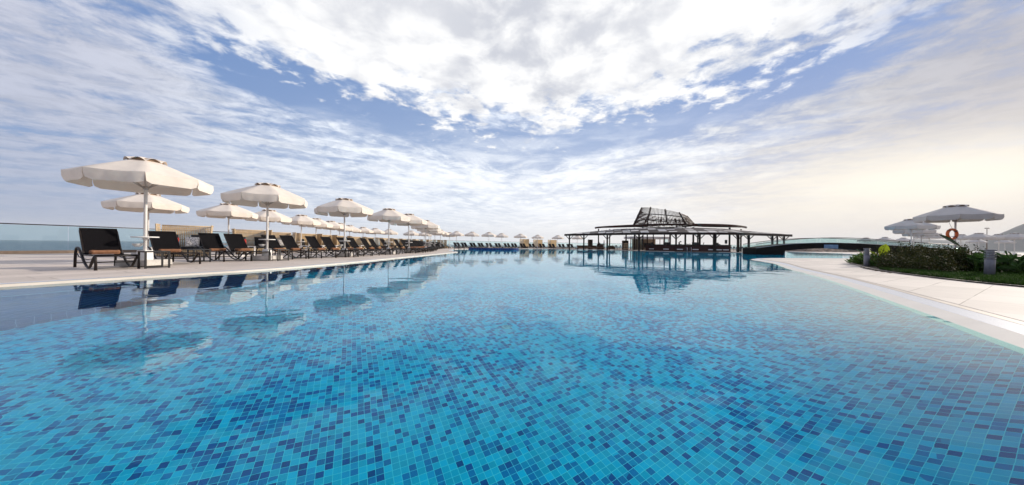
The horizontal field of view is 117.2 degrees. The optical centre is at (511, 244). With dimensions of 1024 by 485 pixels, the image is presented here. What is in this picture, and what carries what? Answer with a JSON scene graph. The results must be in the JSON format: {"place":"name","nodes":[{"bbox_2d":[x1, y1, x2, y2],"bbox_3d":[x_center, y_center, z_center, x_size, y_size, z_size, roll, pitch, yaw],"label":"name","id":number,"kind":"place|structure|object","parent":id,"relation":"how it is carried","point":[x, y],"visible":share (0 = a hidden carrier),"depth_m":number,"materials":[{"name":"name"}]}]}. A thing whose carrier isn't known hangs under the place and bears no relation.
{"place":"outdoors","nodes":[
{"label":"outdoors","id":0,"kind":"place"},
{"bbox_2d":[254,237,265,245],"bbox_3d":[-15.413,-0.207,19.153,0.140,0.560,0.560,-19,-12,36],"label":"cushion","id":1,"kind":"object","parent":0,"point":[257,241],"visible":0.67,"depth_m":19.03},
{"bbox_2d":[0,248,735,283],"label":"deck","id":2,"kind":"structure","parent":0,"point":[29,267],"depth_m":9.13,"materials":[{"name":"stone"}]},
{"bbox_2d":[73,228,139,270],"bbox_3d":[-10.333,0.077,7.972,1.920,1.026,0.714,1,0,27],"label":"sun lounger","id":3,"kind":"object","parent":2,"relation":"on","point":[99,239],"visible":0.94,"depth_m":8.10,"materials":[{"name":"fabric"}]},
{"bbox_2d":[89,250,119,253],"bbox_3d":[-10.437,0.184,8.025,0.162,0.106,0.486,1,0,25],"label":"rolled towel","id":4,"kind":"object","parent":3,"relation":"on","point":[104,251],"visible":1,"depth_m":7.99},
{"bbox_2d":[61,156,213,266],"bbox_3d":[-10.199,-0.917,8.709,2.543,3.017,2.539,1,0,19],"label":"parasol","id":5,"kind":"object","parent":2,"relation":"on","point":[146,176],"visible":0.99,"depth_m":8.43,"materials":[{"name":"fabric"}]},
{"bbox_2d":[101,192,189,255],"bbox_3d":[-16.668,-0.938,14.329,2.466,2.933,2.463,1,0,14],"label":"parasol","id":6,"kind":"object","parent":2,"relation":"on","point":[157,203],"visible":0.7,"depth_m":14.00,"materials":[{"name":"white fabric"}]},
{"bbox_2d":[137,251,170,268],"bbox_3d":[-9.322,0.379,8.150,0.460,0.440,0.460,1,0,25],"label":"side table","id":7,"kind":"object","parent":2,"relation":"on","point":[145,266],"visible":0.85,"depth_m":8.10,"materials":[{"name":"metal"}]},
{"bbox_2d":[147,231,200,264],"bbox_3d":[-10.704,0.073,9.845,1.920,1.026,0.714,1,0,25],"label":"sun lounger","id":8,"kind":"object","parent":2,"relation":"on","point":[167,240],"visible":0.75,"depth_m":10.01,"materials":[{"name":"fabric"}]},
{"bbox_2d":[158,249,180,251],"bbox_3d":[-10.811,0.180,9.893,0.162,0.106,0.486,1,0,28],"label":"rolled towel","id":9,"kind":"object","parent":8,"relation":"on","point":[175,250],"visible":0.78,"depth_m":9.89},
{"bbox_2d":[155,223,213,256],"bbox_3d":[-14.887,-0.212,14.263,1.800,1.431,1.215,1,0,-40],"label":"rattan daybed","id":10,"kind":"object","parent":2,"relation":"on","point":[180,234],"visible":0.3,"depth_m":14.48,"materials":[{"name":"wicker"}]},
{"bbox_2d":[185,237,199,245],"bbox_3d":[-14.750,-0.150,14.441,0.460,0.460,0.140,1,-22,-40],"label":"cushion","id":11,"kind":"object","parent":10,"relation":"on","point":[192,241],"visible":0.97,"depth_m":14.40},
{"bbox_2d":[187,249,210,262],"bbox_3d":[-10.705,0.364,10.700,0.460,0.440,0.460,1,0,24],"label":"side table","id":12,"kind":"object","parent":2,"relation":"on","point":[203,260],"visible":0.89,"depth_m":10.73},
{"bbox_2d":[194,233,246,261],"bbox_3d":[-10.819,0.072,11.580,1.920,1.026,0.714,1,0,21],"label":"sun lounger","id":13,"kind":"object","parent":2,"relation":"on","point":[210,240],"visible":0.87,"depth_m":11.67,"materials":[{"name":"fabric"}]},
{"bbox_2d":[196,203,257,253],"bbox_3d":[-16.224,-0.937,17.907,2.467,2.926,2.463,1,0,21],"label":"parasol","id":14,"kind":"object","parent":2,"relation":"on","point":[227,210],"visible":0.81,"depth_m":17.41,"materials":[{"name":"white fabric"}]},
{"bbox_2d":[0,249,455,283],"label":"grating","id":15,"kind":"object","parent":2,"relation":"on","point":[199,272],"visible":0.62,"depth_m":6.77,"materials":[{"name":"plastic"}]},
{"bbox_2d":[218,233,270,260],"bbox_3d":[-10.367,0.076,12.139,1.920,1.026,0.714,1,0,19],"label":"sun lounger","id":16,"kind":"object","parent":2,"relation":"on","point":[233,241],"visible":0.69,"depth_m":12.24,"materials":[{"name":"fabric"}]},
{"bbox_2d":[231,229,271,253],"bbox_3d":[-15.453,-0.218,18.651,1.215,1.431,1.800,1,0,38],"label":"rattan daybed","id":17,"kind":"object","parent":2,"relation":"on","point":[253,233],"visible":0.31,"depth_m":18.87,"materials":[{"name":"wicker"}]},
{"bbox_2d":[220,182,307,260],"bbox_3d":[-9.546,-0.910,12.209,2.543,3.017,2.539,1,0,17],"label":"parasol","id":18,"kind":"object","parent":2,"relation":"on","point":[269,194],"visible":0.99,"depth_m":11.86,"materials":[{"name":"white fabric"}]},
{"bbox_2d":[245,209,291,252],"bbox_3d":[-16.320,-0.933,20.980,2.466,2.935,2.463,1,0,3],"label":"parasol","id":19,"kind":"object","parent":2,"relation":"on","point":[275,216],"visible":0.56,"depth_m":20.55,"materials":[{"name":"white fabric"}]},
{"bbox_2d":[268,249,289,260],"bbox_3d":[-8.936,0.383,12.000,0.460,0.440,0.460,1,0,14],"label":"side table","id":20,"kind":"object","parent":2,"relation":"on","point":[278,255],"visible":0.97,"depth_m":11.84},
{"bbox_2d":[264,231,295,251],"bbox_3d":[-16.739,-0.232,22.651,1.215,1.431,1.800,1,0,38],"label":"rattan daybed","id":21,"kind":"object","parent":2,"relation":"on","point":[283,233],"visible":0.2,"depth_m":23.13,"materials":[{"name":"wicker"}]},
{"bbox_2d":[255,235,306,258],"bbox_3d":[-9.902,0.082,13.426,1.920,1.026,0.714,1,0,12],"label":"sun lounger","id":22,"kind":"object","parent":2,"relation":"on","point":[272,244],"visible":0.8,"depth_m":13.53,"materials":[{"name":"fabric"}]},
{"bbox_2d":[274,235,321,258],"bbox_3d":[-9.624,0.085,14.099,1.920,1.026,0.714,1,0,14],"label":"sun lounger","id":23,"kind":"object","parent":2,"relation":"on","point":[288,241],"visible":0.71,"depth_m":14.20,"materials":[{"name":"fabric"}]},
{"bbox_2d":[281,214,320,249],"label":"parasol","id":24,"kind":"object","parent":2,"relation":"on","point":[301,220],"visible":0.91,"depth_m":24.18,"materials":[{"name":"white fabric"}]},
{"bbox_2d":[296,233,322,249],"bbox_3d":[-16.505,-0.229,25.541,1.215,1.431,1.800,1,0,30],"label":"rattan daybed","id":25,"kind":"object","parent":2,"relation":"on","point":[298,236],"visible":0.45,"depth_m":25.69,"materials":[{"name":"wicker"}]},
{"bbox_2d":[299,218,332,233],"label":"parasol","id":26,"kind":"object","parent":2,"relation":"on","point":[324,224],"visible":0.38,"depth_m":27.68,"materials":[{"name":"white fabric"}]},
{"bbox_2d":[302,236,345,257],"bbox_3d":[-9.166,0.089,15.187,1.920,1.026,0.714,1,0,8],"label":"sun lounger","id":27,"kind":"object","parent":2,"relation":"on","point":[313,242],"visible":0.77,"depth_m":15.17,"materials":[{"name":"fabric"}]},
{"bbox_2d":[317,234,338,249],"bbox_3d":[-16.909,-0.234,28.539,1.215,1.431,1.800,1,0,28],"label":"rattan daybed","id":28,"kind":"object","parent":2,"relation":"on","point":[334,240],"visible":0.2,"depth_m":29.22,"materials":[{"name":"wicker"}]},
{"bbox_2d":[317,221,345,234],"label":"parasol","id":29,"kind":"object","parent":2,"relation":"on","point":[337,226],"visible":0.48,"depth_m":30.86,"materials":[{"name":"white fabric"}]},
{"bbox_2d":[320,236,357,256],"bbox_3d":[-9.025,0.091,16.149,1.920,1.026,0.714,1,0,10],"label":"sun lounger","id":30,"kind":"object","parent":2,"relation":"on","point":[328,243],"visible":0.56,"depth_m":16.19,"materials":[{"name":"fabric"}]},
{"bbox_2d":[326,223,352,235],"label":"parasol","id":31,"kind":"object","parent":2,"relation":"on","point":[347,228],"visible":0.28,"depth_m":33.86,"materials":[{"name":"white fabric"}]},
{"bbox_2d":[332,235,350,249],"bbox_3d":[-17.423,-0.239,32.036,1.215,1.431,1.800,1,0,26],"label":"rattan daybed","id":32,"kind":"object","parent":2,"relation":"on","point":[337,243],"visible":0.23,"depth_m":32.25,"materials":[{"name":"wicker"}]},
{"bbox_2d":[314,198,372,256],"bbox_3d":[-8.594,-0.895,16.028,2.542,3.025,2.539,1,0,6],"label":"parasol","id":33,"kind":"object","parent":2,"relation":"on","point":[342,207],"visible":1,"depth_m":15.60,"materials":[{"name":"white fabric"}]},
{"bbox_2d":[337,225,360,235],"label":"parasol","id":34,"kind":"object","parent":2,"relation":"on","point":[355,229],"visible":0.47,"depth_m":37.69,"materials":[{"name":"white fabric"}]},
{"bbox_2d":[332,237,371,255],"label":"sun lounger","id":35,"kind":"object","parent":2,"relation":"on","point":[340,240],"visible":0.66,"depth_m":17.32,"materials":[{"name":"fabric"}]},
{"bbox_2d":[348,236,364,248],"bbox_3d":[-17.505,-0.240,35.536,1.215,1.431,1.800,1,0,26],"label":"rattan daybed","id":36,"kind":"object","parent":2,"relation":"on","point":[359,240],"visible":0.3,"depth_m":36.06,"materials":[{"name":"wicker"}]},
{"bbox_2d":[346,237,379,255],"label":"sun lounger","id":37,"kind":"object","parent":2,"relation":"on","point":[352,243],"visible":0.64,"depth_m":18.16,"materials":[{"name":"fabric"}]},
{"bbox_2d":[353,227,373,232],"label":"parasol","id":38,"kind":"object","parent":2,"relation":"on","point":[364,230],"visible":0.62,"depth_m":41.40,"materials":[{"name":"white fabric"}]},
{"bbox_2d":[0,223,742,253],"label":"glass balustrade","id":39,"kind":"object","parent":2,"relation":"on","point":[43,252],"visible":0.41,"depth_m":16.29,"materials":[{"name":"glass"}]},
{"bbox_2d":[363,237,380,246],"bbox_3d":[-17.479,-0.240,39.034,1.215,1.431,1.800,1,0,24],"label":"rattan daybed","id":40,"kind":"object","parent":2,"relation":"on","point":[376,240],"visible":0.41,"depth_m":39.51,"materials":[{"name":"wicker"}]},
{"bbox_2d":[365,228,384,242],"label":"parasol","id":41,"kind":"object","parent":2,"relation":"on","point":[376,230],"visible":0.63,"depth_m":44.72,"materials":[{"name":"white fabric"}]},
{"bbox_2d":[360,238,390,254],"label":"sun lounger","id":42,"kind":"object","parent":2,"relation":"on","point":[365,243],"visible":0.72,"depth_m":19.51,"materials":[{"name":"fabric"}]},
{"bbox_2d":[364,238,395,254],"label":"sun lounger","id":43,"kind":"object","parent":2,"relation":"on","point":[373,243],"visible":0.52,"depth_m":20.36,"materials":[{"name":"fabric"}]},
{"bbox_2d":[379,238,394,248],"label":"rattan daybed","id":44,"kind":"object","parent":2,"relation":"on","point":[390,244],"visible":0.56,"depth_m":42.98,"materials":[{"name":"wicker"}]},
{"bbox_2d":[367,208,410,253],"bbox_3d":[-8.021,-0.892,20.388,2.543,3.019,2.539,1,0,17],"label":"parasol","id":45,"kind":"object","parent":2,"relation":"on","point":[388,215],"visible":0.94,"depth_m":19.84,"materials":[{"name":"white fabric"}]},
{"bbox_2d":[382,229,397,244],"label":"parasol","id":46,"kind":"object","parent":2,"relation":"on","point":[391,232],"visible":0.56,"depth_m":47.55,"materials":[{"name":"white fabric"}]},
{"bbox_2d":[376,239,404,253],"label":"sun lounger","id":47,"kind":"object","parent":2,"relation":"on","point":[383,241],"visible":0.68,"depth_m":22.29,"materials":[{"name":"fabric"}]},
{"bbox_2d":[391,239,418,252],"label":"sun lounger","id":48,"kind":"object","parent":2,"relation":"on","point":[398,244],"visible":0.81,"depth_m":23.35,"materials":[{"name":"brown metal"}]},
{"bbox_2d":[390,213,426,252],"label":"parasol","id":49,"kind":"object","parent":2,"relation":"on","point":[416,221],"visible":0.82,"depth_m":23.61,"materials":[{"name":"white fabric"}]},
{"bbox_2d":[397,240,423,252],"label":"sun lounger","id":50,"kind":"object","parent":2,"relation":"on","point":[403,242],"visible":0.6,"depth_m":24.58,"materials":[{"name":"fabric"}]},
{"bbox_2d":[403,230,418,235],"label":"parasol","id":51,"kind":"object","parent":2,"relation":"on","point":[412,233],"visible":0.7,"depth_m":51.37,"materials":[{"name":"white fabric"}]},
{"bbox_2d":[411,220,439,250],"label":"parasol","id":52,"kind":"object","parent":2,"relation":"on","point":[430,226],"visible":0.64,"depth_m":29.57,"materials":[{"name":"white fabric"}]},
{"bbox_2d":[417,228,440,246],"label":"parasol","id":53,"kind":"object","parent":2,"relation":"on","point":[434,230],"visible":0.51,"depth_m":35.51,"materials":[{"name":"white fabric"}]},
{"bbox_2d":[449,231,463,247],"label":"parasol","id":54,"kind":"object","parent":2,"relation":"on","point":[456,233],"visible":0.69,"depth_m":54.30,"materials":[{"name":"white fabric"}]},
{"bbox_2d":[465,232,479,247],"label":"parasol","id":55,"kind":"object","parent":2,"relation":"on","point":[472,234],"visible":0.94,"depth_m":55.25,"materials":[{"name":"white fabric"}]},
{"bbox_2d":[481,232,495,247],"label":"parasol","id":56,"kind":"object","parent":2,"relation":"on","point":[488,234],"visible":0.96,"depth_m":56.35,"materials":[{"name":"white fabric"}]},
{"bbox_2d":[496,233,507,247],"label":"parasol","id":57,"kind":"object","parent":2,"relation":"on","point":[501,235],"visible":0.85,"depth_m":61.56,"materials":[{"name":"white fabric"}]},
{"bbox_2d":[521,239,528,247],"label":"cabana","id":58,"kind":"object","parent":2,"relation":"on","point":[526,241],"visible":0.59,"depth_m":68.98,"materials":[{"name":"fabric"}]},
{"bbox_2d":[533,239,541,247],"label":"cabana","id":59,"kind":"object","parent":2,"relation":"on","point":[535,242],"visible":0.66,"depth_m":73.41,"materials":[{"name":"fabric"}]},
{"bbox_2d":[751,251,1023,347],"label":"lip","id":60,"kind":"object","parent":2,"relation":"on","point":[1007,336],"visible":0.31,"depth_m":3.50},
{"bbox_2d":[884,218,940,248],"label":"parasol","id":61,"kind":"object","parent":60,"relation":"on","point":[908,224],"visible":0.77,"depth_m":25.52,"materials":[{"name":"fabric"}]},
{"bbox_2d":[756,252,1023,334],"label":"grating","id":62,"kind":"object","parent":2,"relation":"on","point":[1008,325],"visible":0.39,"depth_m":3.88,"materials":[{"name":"plastic"}]},
{"bbox_2d":[761,251,1023,324],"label":"border","id":63,"kind":"object","parent":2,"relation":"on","point":[982,312],"visible":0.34,"depth_m":4.24,"materials":[{"name":"beige stone"}]},
{"bbox_2d":[0,249,1023,484],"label":"pool water","id":64,"kind":"structure","parent":0,"point":[538,367],"depth_m":1.73,"materials":[{"name":"liquid"}]},
{"bbox_2d":[468,248,518,249],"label":"spa wall","id":65,"kind":"structure","parent":64,"relation":"in","point":[495,248],"depth_m":45.09,"materials":[{"name":"blue tile"}]},
{"bbox_2d":[0,240,1023,252],"bbox_3d":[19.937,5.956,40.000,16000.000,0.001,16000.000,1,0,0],"label":"sea","id":66,"kind":"structure","parent":0,"point":[21,245],"depth_m":386.34,"materials":[{"name":"liquid"}]},
{"bbox_2d":[0,0,1023,247],"label":"sky","id":67,"kind":"structure","parent":0,"point":[820,120],"materials":[{"name":"blue"}]},
{"bbox_2d":[558,248,789,252],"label":"bar terrace","id":68,"kind":"structure","parent":0,"point":[732,251],"depth_m":58.49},
{"bbox_2d":[624,236,668,249],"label":"bar kiosk","id":69,"kind":"object","parent":68,"relation":"on","point":[650,239],"visible":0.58,"depth_m":61.89,"materials":[{"name":"white paint"}]},
{"bbox_2d":[564,207,792,252],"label":"pool pavilion","id":70,"kind":"structure","parent":68,"relation":"on","point":[648,228],"depth_m":50.51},
{"bbox_2d":[644,244,731,251],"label":"bar counter","id":71,"kind":"object","parent":68,"relation":"on","point":[681,248],"visible":0.73,"depth_m":46.12,"materials":[{"name":"brown metal"}]},
{"bbox_2d":[763,251,1023,329],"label":"deck","id":72,"kind":"structure","parent":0,"point":[1005,301],"depth_m":5.88,"materials":[{"name":"stone"}]},
{"bbox_2d":[789,248,864,251],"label":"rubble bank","id":73,"kind":"structure","parent":72,"relation":"on","point":[819,250],"depth_m":60.53,"materials":[{"name":"stone"}]},
{"bbox_2d":[743,237,951,254],"bbox_3d":[36.963,0.371,34.379,21.746,2.297,2.042,1,0,0],"label":"arched footbridge","id":74,"kind":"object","parent":72,"relation":"on","point":[775,249],"visible":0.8,"depth_m":33.40,"materials":[{"name":"black metal"}]},
{"bbox_2d":[892,229,936,244],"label":"parasol","id":75,"kind":"object","parent":72,"relation":"on","point":[926,231],"visible":0.4,"depth_m":30.55,"materials":[{"name":"fabric"}]},
{"bbox_2d":[902,232,941,244],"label":"parasol","id":76,"kind":"object","parent":72,"relation":"on","point":[923,234],"visible":0.34,"depth_m":33.82,"materials":[{"name":"fabric"}]},
{"bbox_2d":[914,236,944,246],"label":"parasol","id":77,"kind":"object","parent":72,"relation":"on","point":[931,237],"visible":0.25,"depth_m":41.85,"materials":[{"name":"fabric"}]},
{"bbox_2d":[854,263,1023,286],"bbox_3d":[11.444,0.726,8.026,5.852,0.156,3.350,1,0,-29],"label":"grass","id":78,"kind":"structure","parent":72,"relation":"on","point":[1014,278],"depth_m":7.62,"materials":[{"name":"plant"}]},
{"bbox_2d":[847,253,863,263],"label":"leafy plant","id":79,"kind":"object","parent":78,"relation":"on","point":[856,259],"visible":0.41,"depth_m":13.65,"materials":[{"name":"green plant"}]},
{"bbox_2d":[863,248,870,265],"bbox_3d":[13.728,0.491,12.100,0.196,0.715,0.196,1,0,0],"label":"bollard light","id":80,"kind":"object","parent":78,"relation":"on","point":[867,254],"visible":0.95,"depth_m":12.05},
{"bbox_2d":[853,253,884,265],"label":"leafy plant","id":81,"kind":"object","parent":78,"relation":"on","point":[874,256],"visible":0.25,"depth_m":12.48,"materials":[{"name":"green plant"}]},
{"bbox_2d":[869,244,889,256],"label":"broad leaf plant","id":82,"kind":"object","parent":78,"relation":"on","point":[886,246],"visible":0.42,"depth_m":12.52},
{"bbox_2d":[858,246,909,265],"bbox_3d":[14.870,0.464,12.406,1.580,0.868,1.410,1,0,0],"label":"shrub","id":83,"kind":"object","parent":78,"relation":"on","point":[885,252],"visible":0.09,"depth_m":12.29,"materials":[{"name":"green plant"}]},
{"bbox_2d":[874,245,907,255],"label":"shrub","id":84,"kind":"object","parent":78,"relation":"on","point":[897,250],"visible":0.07,"depth_m":12.09,"materials":[{"name":"green plant"}]},
{"bbox_2d":[870,251,913,267],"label":"shrub","id":85,"kind":"object","parent":78,"relation":"on","point":[879,265],"visible":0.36,"depth_m":10.89,"materials":[{"name":"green plant"}]},
{"bbox_2d":[882,252,941,268],"bbox_3d":[12.684,0.522,10.011,1.275,0.692,1.034,1,0,0],"label":"shrub","id":86,"kind":"object","parent":78,"relation":"on","point":[898,264],"visible":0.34,"depth_m":10.01,"materials":[{"name":"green plant"}]},
{"bbox_2d":[882,240,943,258],"bbox_3d":[14.837,0.358,11.585,1.706,1.065,1.675,1,0,44],"label":"shrub","id":87,"kind":"object","parent":78,"relation":"on","point":[916,246],"visible":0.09,"depth_m":11.51,"materials":[{"name":"green plant"}]},
{"bbox_2d":[891,242,957,267],"bbox_3d":[14.320,0.381,10.916,1.861,1.005,1.418,1,0,0],"label":"shrub","id":88,"kind":"object","parent":78,"relation":"on","point":[909,252],"visible":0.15,"depth_m":10.87,"materials":[{"name":"green plant"}]},
{"bbox_2d":[898,249,965,271],"bbox_3d":[12.304,0.500,9.226,1.194,0.734,1.292,1,0,41],"label":"shrub","id":89,"kind":"object","parent":78,"relation":"on","point":[923,264],"visible":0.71,"depth_m":9.02,"materials":[{"name":"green plant"}]},
{"bbox_2d":[898,242,969,269],"bbox_3d":[14.253,0.389,10.520,1.549,0.959,1.502,1,0,30],"label":"shrub","id":90,"kind":"object","parent":78,"relation":"on","point":[923,252],"visible":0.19,"depth_m":10.65,"materials":[{"name":"green plant"}]},
{"bbox_2d":[852,263,1022,285],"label":"bed edging","id":91,"kind":"object","parent":78,"relation":"on","point":[929,276],"visible":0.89,"depth_m":8.01,"materials":[{"name":"beige stone"}]},
{"bbox_2d":[914,245,981,270],"bbox_3d":[14.116,0.425,10.228,1.640,0.896,1.713,1,0,0],"label":"shrub","id":92,"kind":"object","parent":78,"relation":"on","point":[934,253],"visible":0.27,"depth_m":10.01,"materials":[{"name":"green plant"}]},
{"bbox_2d":[939,234,966,250],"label":"broad leaf plant","id":93,"kind":"object","parent":78,"relation":"on","point":[949,239],"visible":0.45,"depth_m":10.59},
{"bbox_2d":[921,244,985,271],"bbox_3d":[14.116,0.423,9.936,1.563,0.911,1.545,1,0,0],"label":"shrub","id":94,"kind":"object","parent":78,"relation":"on","point":[958,257],"visible":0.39,"depth_m":9.66,"materials":[{"name":"green plant"}]},
{"bbox_2d":[913,204,1004,259],"bbox_3d":[23.528,-0.598,16.598,2.618,3.106,2.613,1,0,27],"label":"parasol","id":95,"kind":"object","parent":78,"relation":"on","point":[955,213],"visible":0.96,"depth_m":16.22,"materials":[{"name":"fabric"}]},
{"bbox_2d":[946,220,958,239],"bbox_3d":[22.939,-0.827,16.381,0.604,1.135,0.292,1,0,0],"label":"lifebuoy","id":96,"kind":"object","parent":95,"relation":"hanging from","point":[948,231],"visible":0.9,"depth_m":16.25,"materials":[{"name":"plastic"}]},
{"bbox_2d":[983,250,996,274],"bbox_3d":[12.376,0.477,8.100,0.196,0.715,0.196,3,0,0],"label":"bollard light","id":97,"kind":"object","parent":78,"relation":"on","point":[990,263],"visible":0.98,"depth_m":8.05,"materials":[{"name":"metal"}]},
{"bbox_2d":[997,250,1023,272],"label":"broad leaf plant","id":98,"kind":"object","parent":78,"relation":"on","point":[1014,267],"visible":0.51,"depth_m":8.66,"materials":[{"name":"plant"}]},
{"bbox_2d":[999,256,1023,272],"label":"broad leaf plant","id":99,"kind":"object","parent":78,"relation":"on","point":[1016,263],"visible":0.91,"depth_m":8.49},
{"bbox_2d":[946,234,976,245],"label":"parasol","id":100,"kind":"object","parent":72,"relation":"on","point":[960,236],"visible":0.48,"depth_m":45.53,"materials":[{"name":"fabric"}]},
{"bbox_2d":[965,239,987,252],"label":"parasol","id":101,"kind":"object","parent":72,"relation":"on","point":[975,241],"visible":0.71,"depth_m":65.68,"materials":[{"name":"fabric"}]},
{"bbox_2d":[962,233,995,250],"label":"parasol","id":102,"kind":"object","parent":72,"relation":"on","point":[978,236],"visible":0.96,"depth_m":41.54,"materials":[{"name":"fabric"}]},
{"bbox_2d":[982,234,1015,254],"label":"parasol","id":103,"kind":"object","parent":72,"relation":"on","point":[996,235],"visible":0.52,"depth_m":43.83,"materials":[{"name":"fabric"}]},
{"bbox_2d":[994,240,1015,253],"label":"parasol","id":104,"kind":"object","parent":72,"relation":"on","point":[1004,241],"visible":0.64,"depth_m":65.64,"materials":[{"name":"fabric"}]},
{"bbox_2d":[996,233,1023,255],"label":"parasol","id":105,"kind":"object","parent":72,"relation":"on","point":[1014,236],"visible":0.94,"depth_m":40.75,"materials":[{"name":"fabric"}]},
{"bbox_2d":[814,224,1023,251],"bbox_3d":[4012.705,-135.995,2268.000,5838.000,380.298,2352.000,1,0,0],"label":"hills","id":106,"kind":"structure","parent":0,"point":[1009,247],"depth_m":1601.61,"materials":[{"name":"grey"}]},
{"bbox_2d":[946,250,984,271],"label":"broad leaf plant","id":107,"kind":"object","parent":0,"point":[976,255],"visible":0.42,"depth_m":9.55,"materials":[{"name":"plant"}]},
{"bbox_2d":[964,256,1002,272],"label":"broad leaf plant","id":108,"kind":"object","parent":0,"point":[977,266],"visible":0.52,"depth_m":9.30,"materials":[{"name":"plant"}]},
{"bbox_2d":[985,253,1021,272],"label":"broad leaf plant","id":109,"kind":"object","parent":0,"point":[1000,259],"visible":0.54,"depth_m":8.79,"materials":[{"name":"plant"}]},
{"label":"pool wall","id":110,"kind":"structure","parent":0,"visible":0},
{"bbox_2d":[0,249,457,286],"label":"coping face","id":111,"kind":"object","parent":110,"relation":"on","point":[60,282],"visible":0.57,"depth_m":6.45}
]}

